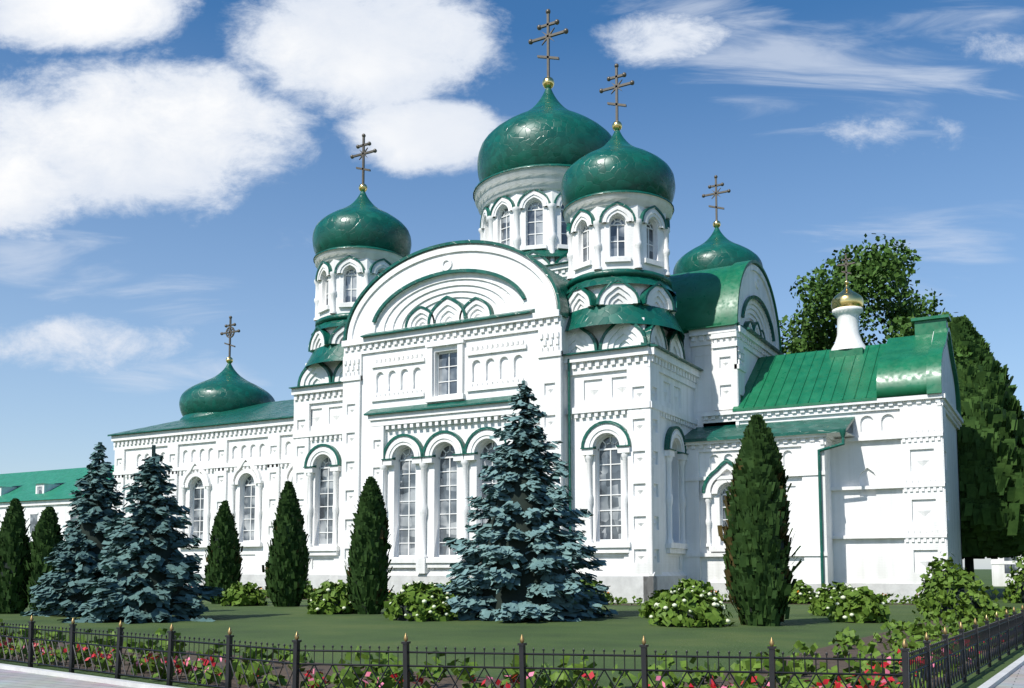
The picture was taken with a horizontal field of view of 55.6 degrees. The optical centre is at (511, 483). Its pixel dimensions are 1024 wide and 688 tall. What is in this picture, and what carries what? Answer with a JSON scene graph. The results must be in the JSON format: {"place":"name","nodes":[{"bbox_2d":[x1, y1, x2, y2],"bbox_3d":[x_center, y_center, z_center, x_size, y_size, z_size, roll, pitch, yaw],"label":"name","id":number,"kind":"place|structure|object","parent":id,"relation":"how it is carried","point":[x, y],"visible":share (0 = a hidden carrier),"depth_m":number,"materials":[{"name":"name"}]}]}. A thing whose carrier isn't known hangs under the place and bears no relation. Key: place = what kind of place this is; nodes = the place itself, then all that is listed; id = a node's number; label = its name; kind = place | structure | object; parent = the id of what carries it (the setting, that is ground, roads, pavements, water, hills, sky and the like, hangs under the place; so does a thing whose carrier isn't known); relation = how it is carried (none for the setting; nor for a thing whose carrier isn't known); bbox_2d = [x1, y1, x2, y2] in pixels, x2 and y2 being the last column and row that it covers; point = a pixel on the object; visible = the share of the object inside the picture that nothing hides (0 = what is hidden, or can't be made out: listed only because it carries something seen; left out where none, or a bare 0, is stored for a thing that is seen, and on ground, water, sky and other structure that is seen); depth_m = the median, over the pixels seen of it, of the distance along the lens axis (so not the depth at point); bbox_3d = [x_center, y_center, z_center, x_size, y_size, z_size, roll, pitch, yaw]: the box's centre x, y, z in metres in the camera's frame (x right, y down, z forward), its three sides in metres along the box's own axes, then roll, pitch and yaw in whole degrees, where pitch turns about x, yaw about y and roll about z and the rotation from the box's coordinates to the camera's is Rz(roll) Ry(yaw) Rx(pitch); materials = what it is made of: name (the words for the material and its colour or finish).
{"place":"outdoors","nodes":[
{"label":"outdoors","id":0,"kind":"place"},
{"bbox_2d":[0,569,1023,687],"bbox_3d":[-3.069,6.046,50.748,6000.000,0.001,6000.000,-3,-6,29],"label":"ground","id":1,"kind":"structure","parent":0,"point":[627,628],"depth_m":23.35,"materials":[{"name":"green plant"}]},
{"bbox_2d":[0,498,31,613],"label":"thuja","id":2,"kind":"object","parent":1,"relation":"on","point":[14,547],"visible":0.93,"depth_m":34.54,"materials":[{"name":"green plant"}]},
{"bbox_2d":[20,506,65,610],"bbox_3d":[-16.662,2.792,34.873,1.810,3.985,1.602,-3,-6,29],"label":"thuja","id":3,"kind":"object","parent":1,"relation":"on","point":[46,535],"visible":0.62,"depth_m":34.51,"materials":[{"name":"green plant"}]},
{"bbox_2d":[20,442,125,616],"bbox_3d":[-14.697,1.875,33.787,4.283,6.697,4.499,1,-5,-11],"label":"blue spruce","id":4,"kind":"object","parent":1,"relation":"on","point":[76,553],"visible":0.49,"depth_m":33.04,"materials":[{"name":"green plant"}]},
{"bbox_2d":[57,445,226,623],"bbox_3d":[-11.362,1.864,30.401,4.856,6.264,4.711,-3,-6,29],"label":"blue spruce","id":5,"kind":"object","parent":1,"relation":"on","point":[151,567],"visible":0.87,"depth_m":29.97,"materials":[{"name":"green plant"}]},
{"bbox_2d":[203,500,242,603],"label":"thuja","id":6,"kind":"object","parent":1,"relation":"on","point":[222,568],"visible":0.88,"depth_m":44.29,"materials":[{"name":"green plant"}]},
{"bbox_2d":[221,581,267,605],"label":"green bush","id":7,"kind":"object","parent":1,"relation":"on","point":[246,594],"visible":0.98,"depth_m":41.85,"materials":[{"name":"green plant"}]},
{"bbox_2d":[262,481,310,606],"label":"thuja","id":8,"kind":"object","parent":1,"relation":"on","point":[285,570],"visible":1,"depth_m":40.90,"materials":[{"name":"green plant"}]},
{"bbox_2d":[303,581,313,598],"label":"green bush","id":9,"kind":"object","parent":1,"relation":"on","point":[308,590],"visible":0.16,"depth_m":51.70,"materials":[{"name":"green plant"}]},
{"bbox_2d":[306,579,354,614],"bbox_3d":[-6.455,4.077,34.821,1.909,1.325,2.020,-3,-6,29],"label":"hydrangea bush","id":10,"kind":"object","parent":1,"relation":"on","point":[329,598],"visible":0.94,"depth_m":34.26,"materials":[{"name":"green plant"}]},
{"bbox_2d":[344,476,393,613],"bbox_3d":[-5.116,2.255,34.664,1.809,5.052,1.852,-1,-5,13],"label":"thuja","id":11,"kind":"object","parent":1,"relation":"on","point":[368,564],"visible":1,"depth_m":34.15,"materials":[{"name":"green plant"}]},
{"bbox_2d":[383,581,457,621],"bbox_3d":[-2.729,3.687,30.486,2.413,1.322,2.295,-3,-6,29],"label":"hydrangea bush","id":12,"kind":"object","parent":1,"relation":"on","point":[414,601],"visible":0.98,"depth_m":29.91,"materials":[{"name":"green plant"}]},
{"bbox_2d":[0,606,1023,687],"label":"flower bed","id":13,"kind":"object","parent":1,"relation":"on","point":[888,644],"visible":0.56,"depth_m":14.34,"materials":[{"name":"plant"}]},
{"bbox_2d":[0,605,1023,687],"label":"garden fence","id":14,"kind":"object","parent":1,"relation":"on","point":[989,631],"visible":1,"depth_m":11.99,"materials":[{"name":"black metal"}]},
{"bbox_2d":[0,465,1023,585],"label":"monastery buildings","id":15,"kind":"structure","parent":1,"relation":"on","point":[35,493],"depth_m":101.75,"materials":[{"name":"white paint"}]},
{"bbox_2d":[0,655,1023,687],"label":"path paving","id":16,"kind":"structure","parent":1,"relation":"on","point":[1009,676],"depth_m":13.73,"materials":[{"name":"grey concrete"}]},
{"bbox_2d":[436,380,618,621],"bbox_3d":[0.127,0.868,32.183,6.228,8.568,6.692,-3,-6,29],"label":"blue spruce","id":17,"kind":"object","parent":1,"relation":"on","point":[527,554],"visible":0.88,"depth_m":30.82,"materials":[{"name":"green plant"}]},
{"bbox_2d":[108,9,963,602],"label":"cathedral","id":18,"kind":"structure","parent":1,"relation":"on","point":[652,383],"depth_m":50.38,"materials":[{"name":"white paint"}]},
{"bbox_2d":[259,588,919,604],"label":"bushes","id":19,"kind":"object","parent":1,"relation":"on","point":[640,599],"depth_m":43.68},
{"bbox_2d":[581,580,612,604],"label":"hydrangea bush","id":20,"kind":"object","parent":1,"relation":"on","point":[600,583],"visible":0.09,"depth_m":43.33,"materials":[{"name":"green plant"}]},
{"bbox_2d":[638,589,677,617],"bbox_3d":[5.082,3.930,31.795,1.844,1.052,1.790,2,-5,-21],"label":"green bush","id":21,"kind":"object","parent":1,"relation":"on","point":[646,609],"visible":0.31,"depth_m":31.63,"materials":[{"name":"green plant"}]},
{"bbox_2d":[648,584,734,627],"bbox_3d":[5.007,3.454,27.405,2.204,1.230,2.238,1,-5,-11],"label":"hydrangea bush","id":22,"kind":"object","parent":1,"relation":"on","point":[685,607],"visible":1,"depth_m":26.81,"materials":[{"name":"green plant"}]},
{"bbox_2d":[673,578,721,599],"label":"hydrangea bush","id":23,"kind":"object","parent":1,"relation":"on","point":[705,587],"visible":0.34,"depth_m":39.41,"materials":[{"name":"green plant"}]},
{"bbox_2d":[717,414,801,625],"bbox_3d":[7.119,1.087,27.807,2.284,6.218,2.500,-3,-6,29],"label":"thuja","id":24,"kind":"object","parent":1,"relation":"on","point":[758,572],"visible":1,"depth_m":27.23,"materials":[{"name":"green plant"}]},
{"bbox_2d":[788,580,816,603],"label":"green bush","id":25,"kind":"object","parent":1,"relation":"on","point":[806,595],"visible":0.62,"depth_m":44.22,"materials":[{"name":"green plant"}]},
{"bbox_2d":[807,581,855,615],"bbox_3d":[11.172,3.994,33.496,1.998,1.274,1.949,3,-6,-33],"label":"hydrangea bush","id":26,"kind":"object","parent":1,"relation":"on","point":[823,600],"visible":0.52,"depth_m":33.26,"materials":[{"name":"green plant"}]},
{"bbox_2d":[827,586,889,622],"bbox_3d":[10.453,3.681,29.427,1.884,1.170,1.863,-3,-6,29],"label":"hydrangea bush","id":27,"kind":"object","parent":1,"relation":"on","point":[863,604],"visible":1,"depth_m":28.95,"materials":[{"name":"green plant"}]},
{"bbox_2d":[779,233,975,364],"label":"tree","id":28,"kind":"object","parent":1,"relation":"on","point":[875,269],"visible":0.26,"depth_m":61.71,"materials":[{"name":"green plant"}]},
{"bbox_2d":[912,552,971,613],"bbox_3d":[15.190,3.504,34.196,2.163,2.286,2.128,-3,-6,29],"label":"shrub","id":29,"kind":"object","parent":1,"relation":"on","point":[937,570],"visible":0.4,"depth_m":34.04,"materials":[{"name":"green plant"}]},
{"bbox_2d":[919,570,1001,621],"bbox_3d":[13.961,3.507,30.314,2.463,1.624,2.404,-3,-6,29],"label":"green bush","id":30,"kind":"object","parent":1,"relation":"on","point":[961,596],"visible":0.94,"depth_m":29.79,"materials":[{"name":"green plant"}]},
{"bbox_2d":[948,316,1023,580],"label":"thuja","id":31,"kind":"object","parent":1,"relation":"on","point":[990,433],"visible":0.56,"depth_m":54.69,"materials":[{"name":"green plant"}]},
{"bbox_2d":[1000,552,1023,602],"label":"green bush","id":32,"kind":"object","parent":1,"relation":"on","point":[1016,588],"visible":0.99,"depth_m":45.71,"materials":[{"name":"green plant"}]},
{"bbox_2d":[0,0,1023,568],"label":"sky","id":33,"kind":"structure","parent":0,"point":[169,169],"materials":[{"name":"blue"}]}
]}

